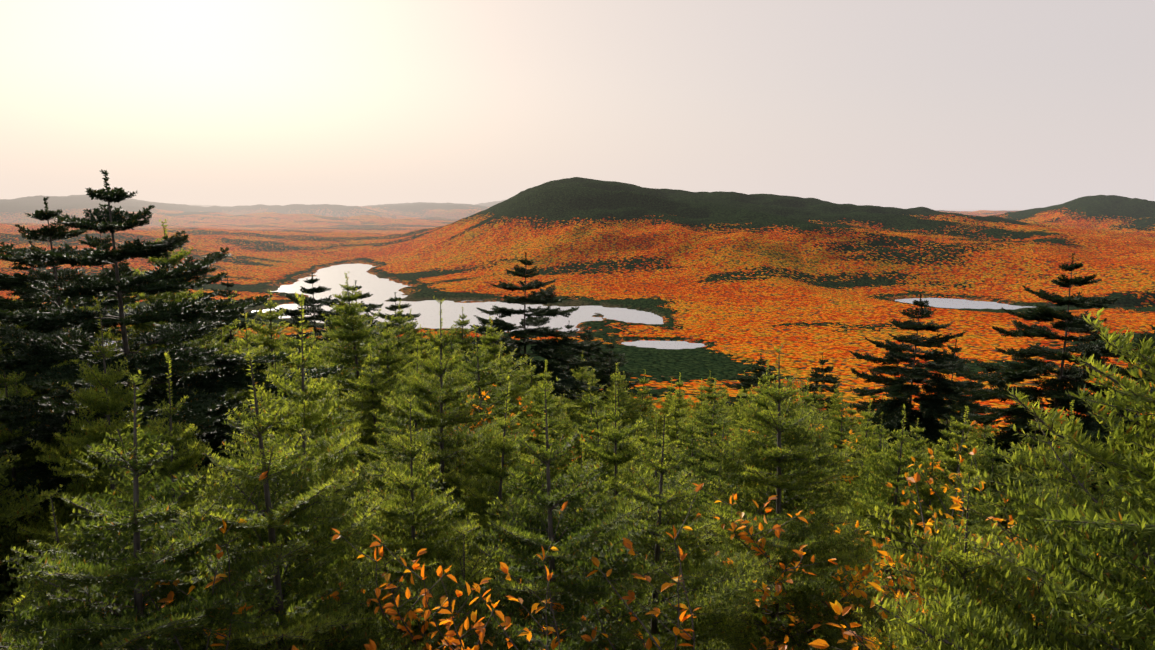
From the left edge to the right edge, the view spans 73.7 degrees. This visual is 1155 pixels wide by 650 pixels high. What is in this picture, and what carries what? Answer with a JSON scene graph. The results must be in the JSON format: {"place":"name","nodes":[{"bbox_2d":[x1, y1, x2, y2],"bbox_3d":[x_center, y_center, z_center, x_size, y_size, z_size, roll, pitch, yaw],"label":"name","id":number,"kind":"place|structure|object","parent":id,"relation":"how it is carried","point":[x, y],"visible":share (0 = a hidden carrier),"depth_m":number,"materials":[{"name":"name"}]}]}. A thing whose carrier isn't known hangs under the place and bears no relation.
{"place":"outdoors","nodes":[
{"label":"outdoors","id":0,"kind":"place"},
{"bbox_2d":[0,177,1154,585],"bbox_3d":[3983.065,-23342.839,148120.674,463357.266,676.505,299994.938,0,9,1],"label":"hilly terrain","id":1,"kind":"structure","parent":0,"point":[736,283],"depth_m":4428.41,"materials":[{"name":"orange plant"}]},
{"bbox_2d":[0,449,35,648],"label":"fir tree","id":2,"kind":"object","parent":1,"relation":"on","point":[3,579],"visible":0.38,"depth_m":6.42,"materials":[{"name":"green plant"}]},
{"bbox_2d":[0,347,83,525],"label":"fir tree","id":3,"kind":"object","parent":1,"relation":"on","point":[15,383],"visible":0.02,"depth_m":9.36,"materials":[{"name":"green plant"}]},
{"bbox_2d":[0,454,84,624],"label":"fir tree","id":4,"kind":"object","parent":1,"relation":"on","point":[16,511],"visible":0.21,"depth_m":6.69,"materials":[{"name":"green plant"}]},
{"bbox_2d":[0,343,91,621],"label":"fir tree","id":5,"kind":"object","parent":1,"relation":"on","point":[28,456],"visible":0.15,"depth_m":8.48,"materials":[{"name":"green plant"}]},
{"bbox_2d":[22,298,120,522],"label":"fir tree","id":6,"kind":"object","parent":1,"relation":"on","point":[63,363],"depth_m":10.44,"materials":[{"name":"green plant"}]},
{"bbox_2d":[0,239,146,393],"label":"spruce tree","id":7,"kind":"object","parent":1,"relation":"on","point":[75,299],"depth_m":13.14,"materials":[{"name":"green plant"}]},
{"bbox_2d":[0,485,156,649],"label":"fir tree","id":8,"kind":"object","parent":1,"relation":"on","point":[66,543],"visible":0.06,"depth_m":4.20,"materials":[{"name":"green plant"}]},
{"bbox_2d":[0,197,177,483],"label":"spruce tree","id":9,"kind":"object","parent":1,"relation":"on","point":[28,294],"visible":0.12,"depth_m":11.34,"materials":[{"name":"green plant"}]},
{"bbox_2d":[1,296,188,621],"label":"fir tree","id":10,"kind":"object","parent":1,"relation":"on","point":[111,402],"visible":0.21,"depth_m":6.74,"materials":[{"name":"green plant"}]},
{"bbox_2d":[75,230,151,337],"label":"spruce tree","id":11,"kind":"object","parent":1,"relation":"on","point":[124,269],"visible":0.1,"depth_m":18.86,"materials":[{"name":"green plant"}]},
{"bbox_2d":[71,351,227,610],"bbox_3d":[-3.152,1.981,5.981,2.020,3.628,2.058,7,12,35],"label":"fir tree","id":12,"kind":"object","parent":1,"relation":"on","point":[175,465],"visible":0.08,"depth_m":5.76,"materials":[{"name":"green plant"}]},
{"bbox_2d":[0,370,311,649],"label":"fir tree","id":13,"kind":"object","parent":1,"relation":"on","point":[124,623],"visible":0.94,"depth_m":3.53,"materials":[{"name":"green plant"}]},
{"bbox_2d":[0,169,342,543],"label":"spruce tree","id":14,"kind":"object","parent":1,"relation":"on","point":[200,409],"visible":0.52,"depth_m":8.04,"materials":[{"name":"green plant"}]},
{"bbox_2d":[108,219,268,419],"bbox_3d":[-6.332,0.926,12.528,4.608,5.291,4.908,1,12,11],"label":"fir tree","id":15,"kind":"object","parent":1,"relation":"on","point":[174,260],"visible":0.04,"depth_m":11.92,"materials":[{"name":"green plant"}]},
{"bbox_2d":[102,471,298,649],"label":"shrub","id":16,"kind":"object","parent":1,"relation":"on","point":[170,595],"visible":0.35,"depth_m":3.69,"materials":[{"name":"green plant"}]},
{"bbox_2d":[194,327,266,536],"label":"fir tree","id":17,"kind":"object","parent":1,"relation":"on","point":[238,396],"depth_m":10.75,"materials":[{"name":"green plant"}]},
{"bbox_2d":[211,276,270,349],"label":"spruce tree","id":18,"kind":"object","parent":1,"relation":"on","point":[250,314],"visible":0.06,"depth_m":23.98,"materials":[{"name":"green plant"}]},
{"bbox_2d":[221,313,275,448],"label":"fir tree","id":19,"kind":"object","parent":1,"relation":"on","point":[257,352],"depth_m":12.08,"materials":[{"name":"green plant"}]},
{"bbox_2d":[200,292,380,648],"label":"fir tree","id":20,"kind":"object","parent":1,"relation":"on","point":[311,420],"visible":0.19,"depth_m":5.59,"materials":[{"name":"green plant"}]},
{"bbox_2d":[222,350,358,539],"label":"fir tree","id":21,"kind":"object","parent":1,"relation":"on","point":[310,434],"depth_m":9.35,"materials":[{"name":"green plant"}]},
{"bbox_2d":[226,290,360,461],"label":"fir tree","id":22,"kind":"object","parent":1,"relation":"on","point":[264,339],"visible":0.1,"depth_m":15.03,"materials":[{"name":"green plant"}]},
{"bbox_2d":[260,272,342,381],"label":"spruce tree","id":23,"kind":"object","parent":1,"relation":"on","point":[310,301],"visible":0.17,"depth_m":24.63,"materials":[{"name":"green plant"}]},
{"bbox_2d":[109,345,506,649],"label":"fir tree","id":24,"kind":"object","parent":1,"relation":"on","point":[310,621],"visible":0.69,"depth_m":4.29,"materials":[{"name":"green plant"}]},
{"bbox_2d":[266,297,368,474],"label":"fir tree","id":25,"kind":"object","parent":1,"relation":"on","point":[294,344],"visible":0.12,"depth_m":11.67,"materials":[{"name":"green plant"}]},
{"bbox_2d":[305,280,396,358],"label":"spruce tree","id":26,"kind":"object","parent":1,"relation":"on","point":[373,307],"depth_m":27.24,"materials":[{"name":"green plant"}]},
{"bbox_2d":[310,426,396,575],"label":"fir tree","id":27,"kind":"object","parent":1,"relation":"on","point":[364,487],"depth_m":7.11,"materials":[{"name":"green plant"}]},
{"bbox_2d":[311,272,407,459],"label":"fir tree","id":28,"kind":"object","parent":1,"relation":"on","point":[346,336],"visible":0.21,"depth_m":17.10,"materials":[{"name":"green plant"}]},
{"bbox_2d":[343,413,393,515],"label":"fir tree","id":29,"kind":"object","parent":1,"relation":"on","point":[374,456],"depth_m":10.87,"materials":[{"name":"green plant"}]},
{"bbox_2d":[342,315,409,452],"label":"fir tree","id":30,"kind":"object","parent":1,"relation":"on","point":[394,357],"visible":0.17,"depth_m":15.66,"materials":[{"name":"green plant"}]},
{"bbox_2d":[335,342,419,480],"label":"fir tree","id":31,"kind":"object","parent":1,"relation":"on","point":[373,400],"visible":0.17,"depth_m":14.00,"materials":[{"name":"green plant"}]},
{"bbox_2d":[362,301,421,445],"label":"fir tree","id":32,"kind":"object","parent":1,"relation":"on","point":[403,341],"visible":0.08,"depth_m":18.49,"materials":[{"name":"green plant"}]},
{"bbox_2d":[370,292,436,354],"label":"spruce tree","id":33,"kind":"object","parent":1,"relation":"on","point":[393,307],"visible":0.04,"depth_m":29.42,"materials":[{"name":"green plant"}]},
{"bbox_2d":[337,340,492,525],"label":"fir tree","id":34,"kind":"object","parent":1,"relation":"on","point":[375,471],"visible":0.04,"depth_m":9.15,"materials":[{"name":"green plant"}]},
{"bbox_2d":[337,395,495,649],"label":"fir tree","id":35,"kind":"object","parent":1,"relation":"on","point":[396,509],"visible":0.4,"depth_m":5.14,"materials":[{"name":"green plant"}]},
{"bbox_2d":[407,324,434,377],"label":"fir tree","id":36,"kind":"object","parent":1,"relation":"on","point":[419,338],"visible":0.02,"depth_m":24.86,"materials":[{"name":"green plant"}]},
{"bbox_2d":[353,449,514,644],"bbox_3d":[-1.339,2.380,5.961,2.879,2.980,2.586,-6,11,-35],"label":"fir tree","id":37,"kind":"object","parent":1,"relation":"on","point":[451,512],"visible":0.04,"depth_m":5.92,"materials":[{"name":"green plant"}]},
{"bbox_2d":[370,534,504,649],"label":"shrub","id":38,"kind":"object","parent":1,"relation":"on","point":[480,625],"visible":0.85,"depth_m":3.62,"materials":[{"name":"orange plant"}]},
{"bbox_2d":[316,528,564,649],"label":"shrub","id":39,"kind":"object","parent":1,"relation":"on","point":[406,629],"visible":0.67,"depth_m":3.95,"materials":[{"name":"orange plant"}]},
{"bbox_2d":[366,295,542,608],"bbox_3d":[-1.271,1.764,7.673,2.699,4.151,2.671,0,9,1],"label":"fir tree","id":40,"kind":"object","parent":1,"relation":"on","point":[454,453],"visible":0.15,"depth_m":7.50,"materials":[{"name":"green plant"}]},
{"bbox_2d":[445,307,479,356],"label":"fir tree","id":41,"kind":"object","parent":1,"relation":"on","point":[464,342],"visible":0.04,"depth_m":27.85,"materials":[{"name":"green plant"}]},
{"bbox_2d":[414,524,523,649],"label":"fir tree","id":42,"kind":"object","parent":1,"relation":"on","point":[468,576],"visible":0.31,"depth_m":4.81,"materials":[{"name":"green plant"}]},
{"bbox_2d":[474,345,533,469],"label":"fir tree","id":43,"kind":"object","parent":1,"relation":"on","point":[514,393],"visible":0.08,"depth_m":15.54,"materials":[{"name":"green plant"}]},
{"bbox_2d":[442,501,567,649],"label":"shrub","id":44,"kind":"object","parent":1,"relation":"on","point":[504,569],"visible":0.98,"depth_m":3.64,"materials":[{"name":"orange plant"}]},
{"bbox_2d":[461,316,548,451],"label":"fir tree","id":45,"kind":"object","parent":1,"relation":"on","point":[496,349],"visible":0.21,"depth_m":16.83,"materials":[{"name":"green plant"}]},
{"bbox_2d":[448,325,564,509],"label":"fir tree","id":46,"kind":"object","parent":1,"relation":"on","point":[484,380],"visible":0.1,"depth_m":11.64,"materials":[{"name":"green plant"}]},
{"bbox_2d":[450,374,575,627],"bbox_3d":[-0.776,2.095,6.665,2.090,3.400,2.129,7,9,35],"label":"fir tree","id":47,"kind":"object","parent":1,"relation":"on","point":[474,494],"visible":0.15,"depth_m":6.51,"materials":[{"name":"green plant"}]},
{"bbox_2d":[395,377,669,649],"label":"fir tree","id":48,"kind":"object","parent":1,"relation":"on","point":[575,537],"visible":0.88,"depth_m":4.23,"materials":[{"name":"green plant"}]},
{"bbox_2d":[462,252,602,406],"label":"spruce tree","id":49,"kind":"object","parent":1,"relation":"on","point":[542,348],"visible":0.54,"depth_m":23.99,"materials":[{"name":"green plant"}]},
{"bbox_2d":[513,362,597,513],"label":"fir tree","id":50,"kind":"object","parent":1,"relation":"on","point":[556,425],"visible":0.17,"depth_m":12.34,"materials":[{"name":"green plant"}]},
{"bbox_2d":[546,321,594,407],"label":"spruce tree","id":51,"kind":"object","parent":1,"relation":"on","point":[574,350],"visible":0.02,"depth_m":30.51,"materials":[{"name":"green plant"}]},
{"bbox_2d":[559,351,606,438],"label":"fir tree","id":52,"kind":"object","parent":1,"relation":"on","point":[583,376],"visible":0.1,"depth_m":26.66,"materials":[{"name":"green plant"}]},
{"bbox_2d":[566,325,613,397],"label":"spruce tree","id":53,"kind":"object","parent":1,"relation":"on","point":[589,337],"visible":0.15,"depth_m":33.47,"materials":[{"name":"green plant"}]},
{"bbox_2d":[565,382,623,495],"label":"fir tree","id":54,"kind":"object","parent":1,"relation":"on","point":[589,401],"visible":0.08,"depth_m":13.85,"materials":[{"name":"green plant"}]},
{"bbox_2d":[550,393,646,495],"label":"fir tree","id":55,"kind":"object","parent":1,"relation":"on","point":[597,417],"visible":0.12,"depth_m":12.98,"materials":[{"name":"green plant"}]},
{"bbox_2d":[584,337,641,400],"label":"spruce tree","id":56,"kind":"object","parent":1,"relation":"on","point":[605,368],"visible":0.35,"depth_m":30.51,"materials":[{"name":"green plant"}]},
{"bbox_2d":[594,362,654,446],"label":"fir tree","id":57,"kind":"object","parent":1,"relation":"on","point":[631,418],"visible":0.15,"depth_m":18.09,"materials":[{"name":"green plant"}]},
{"bbox_2d":[555,372,694,580],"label":"fir tree","id":58,"kind":"object","parent":1,"relation":"on","point":[615,457],"visible":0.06,"depth_m":7.29,"materials":[{"name":"green plant"}]},
{"bbox_2d":[627,369,663,448],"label":"fir tree","id":59,"kind":"object","parent":1,"relation":"on","point":[647,404],"visible":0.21,"depth_m":24.59,"materials":[{"name":"green plant"}]},
{"bbox_2d":[605,412,720,553],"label":"fir tree","id":60,"kind":"object","parent":1,"relation":"on","point":[657,442],"visible":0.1,"depth_m":10.47,"materials":[{"name":"green plant"}]},
{"bbox_2d":[552,483,780,649],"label":"sapling tree","id":61,"kind":"object","parent":1,"relation":"on","point":[627,543],"visible":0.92,"depth_m":3.90,"materials":[{"name":"orange plant"}]},
{"bbox_2d":[651,383,684,454],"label":"fir tree","id":62,"kind":"object","parent":1,"relation":"on","point":[663,403],"visible":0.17,"depth_m":26.91,"materials":[{"name":"green plant"}]},
{"bbox_2d":[657,372,691,453],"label":"fir tree","id":63,"kind":"object","parent":1,"relation":"on","point":[678,404],"visible":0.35,"depth_m":23.50,"materials":[{"name":"green plant"}]},
{"bbox_2d":[570,408,781,649],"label":"fir tree","id":64,"kind":"object","parent":1,"relation":"on","point":[712,619],"visible":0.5,"depth_m":5.18,"materials":[{"name":"green plant"}]},
{"bbox_2d":[657,398,711,476],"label":"fir tree","id":65,"kind":"object","parent":1,"relation":"on","point":[675,427],"visible":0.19,"depth_m":15.94,"materials":[{"name":"green plant"}]},
{"bbox_2d":[668,416,714,509],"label":"fir tree","id":66,"kind":"object","parent":1,"relation":"on","point":[693,453],"visible":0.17,"depth_m":14.46,"materials":[{"name":"green plant"}]},
{"bbox_2d":[657,378,735,491],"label":"fir tree","id":67,"kind":"object","parent":1,"relation":"on","point":[707,425],"visible":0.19,"depth_m":15.85,"materials":[{"name":"green plant"}]},
{"bbox_2d":[682,415,748,547],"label":"fir tree","id":68,"kind":"object","parent":1,"relation":"on","point":[708,475],"visible":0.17,"depth_m":11.23,"materials":[{"name":"green plant"}]},
{"bbox_2d":[711,353,792,409],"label":"spruce tree","id":69,"kind":"object","parent":1,"relation":"on","point":[747,382],"visible":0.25,"depth_m":29.78,"materials":[{"name":"green plant"}]},
{"bbox_2d":[715,360,828,493],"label":"fir tree","id":70,"kind":"object","parent":1,"relation":"on","point":[760,402],"visible":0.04,"depth_m":13.67,"materials":[{"name":"green plant"}]},
{"bbox_2d":[661,343,941,649],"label":"fir tree","id":71,"kind":"object","parent":1,"relation":"on","point":[799,461],"visible":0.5,"depth_m":6.33,"materials":[{"name":"green plant"}]},
{"bbox_2d":[758,416,851,637],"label":"fir tree","id":72,"kind":"object","parent":1,"relation":"on","point":[829,507],"depth_m":8.30,"materials":[{"name":"green plant"}]},
{"bbox_2d":[683,483,928,649],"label":"sapling tree","id":73,"kind":"object","parent":1,"relation":"on","point":[800,553],"visible":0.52,"depth_m":5.69,"materials":[{"name":"orange plant"}]},
{"bbox_2d":[789,376,843,513],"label":"fir tree","id":74,"kind":"object","parent":1,"relation":"on","point":[806,398],"visible":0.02,"depth_m":13.43,"materials":[{"name":"green plant"}]},
{"bbox_2d":[792,353,841,424],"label":"spruce tree","id":75,"kind":"object","parent":1,"relation":"on","point":[816,378],"visible":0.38,"depth_m":32.08,"materials":[{"name":"green plant"}]},
{"bbox_2d":[818,392,865,506],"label":"fir tree","id":76,"kind":"object","parent":1,"relation":"on","point":[840,430],"visible":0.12,"depth_m":17.54,"materials":[{"name":"green plant"}]},
{"bbox_2d":[832,399,894,513],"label":"fir tree","id":77,"kind":"object","parent":1,"relation":"on","point":[866,440],"visible":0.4,"depth_m":16.05,"materials":[{"name":"green plant"}]},
{"bbox_2d":[824,426,911,593],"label":"fir tree","id":78,"kind":"object","parent":1,"relation":"on","point":[865,486],"visible":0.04,"depth_m":10.87,"materials":[{"name":"green plant"}]},
{"bbox_2d":[842,412,902,541],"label":"fir tree","id":79,"kind":"object","parent":1,"relation":"on","point":[879,432],"visible":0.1,"depth_m":12.56,"materials":[{"name":"green plant"}]},
{"bbox_2d":[829,404,964,634],"bbox_3d":[3.471,2.431,8.508,2.694,3.258,2.459,4,11,17],"label":"fir tree","id":80,"kind":"object","parent":1,"relation":"on","point":[864,502],"visible":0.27,"depth_m":8.42,"materials":[{"name":"green plant"}]},
{"bbox_2d":[842,293,976,455],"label":"spruce tree","id":81,"kind":"object","parent":1,"relation":"on","point":[933,408],"visible":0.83,"depth_m":20.03,"materials":[{"name":"green plant"}]},
{"bbox_2d":[782,421,1038,647],"bbox_3d":[2.698,2.464,6.326,1.737,3.179,1.798,-4,10,-25],"label":"sapling tree","id":82,"kind":"object","parent":1,"relation":"on","point":[867,566],"visible":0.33,"depth_m":6.40,"materials":[{"name":"orange plant"}]},
{"bbox_2d":[893,418,939,481],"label":"fir tree","id":83,"kind":"object","parent":1,"relation":"on","point":[913,444],"visible":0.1,"depth_m":17.06,"materials":[{"name":"green plant"}]},
{"bbox_2d":[862,441,983,642],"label":"fir tree","id":84,"kind":"object","parent":1,"relation":"on","point":[925,491],"visible":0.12,"depth_m":8.04,"materials":[{"name":"green plant"}]},
{"bbox_2d":[853,474,1035,649],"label":"fir tree","id":85,"kind":"object","parent":1,"relation":"on","point":[961,564],"visible":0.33,"depth_m":3.41,"materials":[{"name":"green plant"}]},
{"bbox_2d":[903,416,986,518],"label":"fir tree","id":86,"kind":"object","parent":1,"relation":"on","point":[946,434],"visible":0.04,"depth_m":13.65,"materials":[{"name":"green plant"}]},
{"bbox_2d":[901,406,1002,527],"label":"fir tree","id":87,"kind":"object","parent":1,"relation":"on","point":[959,442],"visible":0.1,"depth_m":13.37,"materials":[{"name":"green plant"}]},
{"bbox_2d":[883,473,1022,602],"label":"fir tree","id":88,"kind":"object","parent":1,"relation":"on","point":[972,522],"visible":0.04,"depth_m":8.99,"materials":[{"name":"green plant"}]},
{"bbox_2d":[918,338,1000,452],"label":"spruce tree","id":89,"kind":"object","parent":1,"relation":"on","point":[974,408],"visible":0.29,"depth_m":27.22,"materials":[{"name":"green plant"}]},
{"bbox_2d":[808,472,1119,649],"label":"sapling tree","id":90,"kind":"object","parent":1,"relation":"on","point":[821,643],"visible":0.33,"depth_m":3.82,"materials":[{"name":"orange plant"}]},
{"bbox_2d":[938,445,1009,561],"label":"fir tree","id":91,"kind":"object","parent":1,"relation":"on","point":[987,525],"visible":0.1,"depth_m":11.21,"materials":[{"name":"green plant"}]},
{"bbox_2d":[837,448,1110,647],"bbox_3d":[2.691,2.546,4.673,1.993,3.179,1.925,-2,5,25],"label":"sapling tree","id":92,"kind":"object","parent":1,"relation":"on","point":[953,506],"visible":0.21,"depth_m":5.06,"materials":[{"name":"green plant"}]},
{"bbox_2d":[961,408,1000,480],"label":"fir tree","id":93,"kind":"object","parent":1,"relation":"on","point":[983,435],"visible":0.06,"depth_m":21.83,"materials":[{"name":"green plant"}]},
{"bbox_2d":[970,438,1028,538],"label":"fir tree","id":94,"kind":"object","parent":1,"relation":"on","point":[989,470],"visible":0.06,"depth_m":13.28,"materials":[{"name":"green plant"}]},
{"bbox_2d":[865,307,1154,649],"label":"fir tree","id":95,"kind":"object","parent":1,"relation":"on","point":[1124,605],"visible":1,"depth_m":2.92,"materials":[{"name":"green plant"}]},
{"bbox_2d":[974,453,1052,545],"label":"fir tree","id":96,"kind":"object","parent":1,"relation":"on","point":[1036,480],"visible":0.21,"depth_m":12.90,"materials":[{"name":"green plant"}]},
{"bbox_2d":[993,424,1052,499],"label":"fir tree","id":97,"kind":"object","parent":1,"relation":"on","point":[1032,440],"visible":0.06,"depth_m":15.46,"materials":[{"name":"green plant"}]},
{"bbox_2d":[986,471,1096,637],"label":"fir tree","id":98,"kind":"object","parent":1,"relation":"on","point":[1057,494],"visible":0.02,"depth_m":8.97,"materials":[{"name":"green plant"}]},
{"bbox_2d":[943,253,1154,489],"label":"spruce tree","id":99,"kind":"object","parent":1,"relation":"on","point":[1074,376],"visible":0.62,"depth_m":16.20,"materials":[{"name":"green plant"}]},
{"bbox_2d":[1025,400,1113,546],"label":"fir tree","id":100,"kind":"object","parent":1,"relation":"on","point":[1072,486],"visible":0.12,"depth_m":12.80,"materials":[{"name":"green plant"}]},
{"bbox_2d":[1046,395,1153,510],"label":"spruce tree","id":101,"kind":"object","parent":1,"relation":"on","point":[1100,428],"visible":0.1,"depth_m":14.14,"materials":[{"name":"green plant"}]},
{"bbox_2d":[1073,449,1154,586],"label":"fir tree","id":102,"kind":"object","parent":1,"relation":"on","point":[1106,505],"visible":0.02,"depth_m":10.20,"materials":[{"name":"green plant"}]},
{"bbox_2d":[1076,325,1154,477],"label":"spruce tree","id":103,"kind":"object","parent":1,"relation":"on","point":[1123,371],"visible":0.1,"depth_m":16.39,"materials":[{"name":"green plant"}]},
{"bbox_2d":[0,0,1154,204],"label":"sky","id":104,"kind":"structure","parent":0,"point":[188,102],"materials":[{"name":"white"}]},
{"bbox_2d":[252,263,1051,348],"bbox_3d":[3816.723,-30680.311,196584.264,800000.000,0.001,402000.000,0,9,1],"label":"lake water","id":105,"kind":"structure","parent":0,"point":[381,290],"depth_m":3358.70,"materials":[{"name":"white liquid"}]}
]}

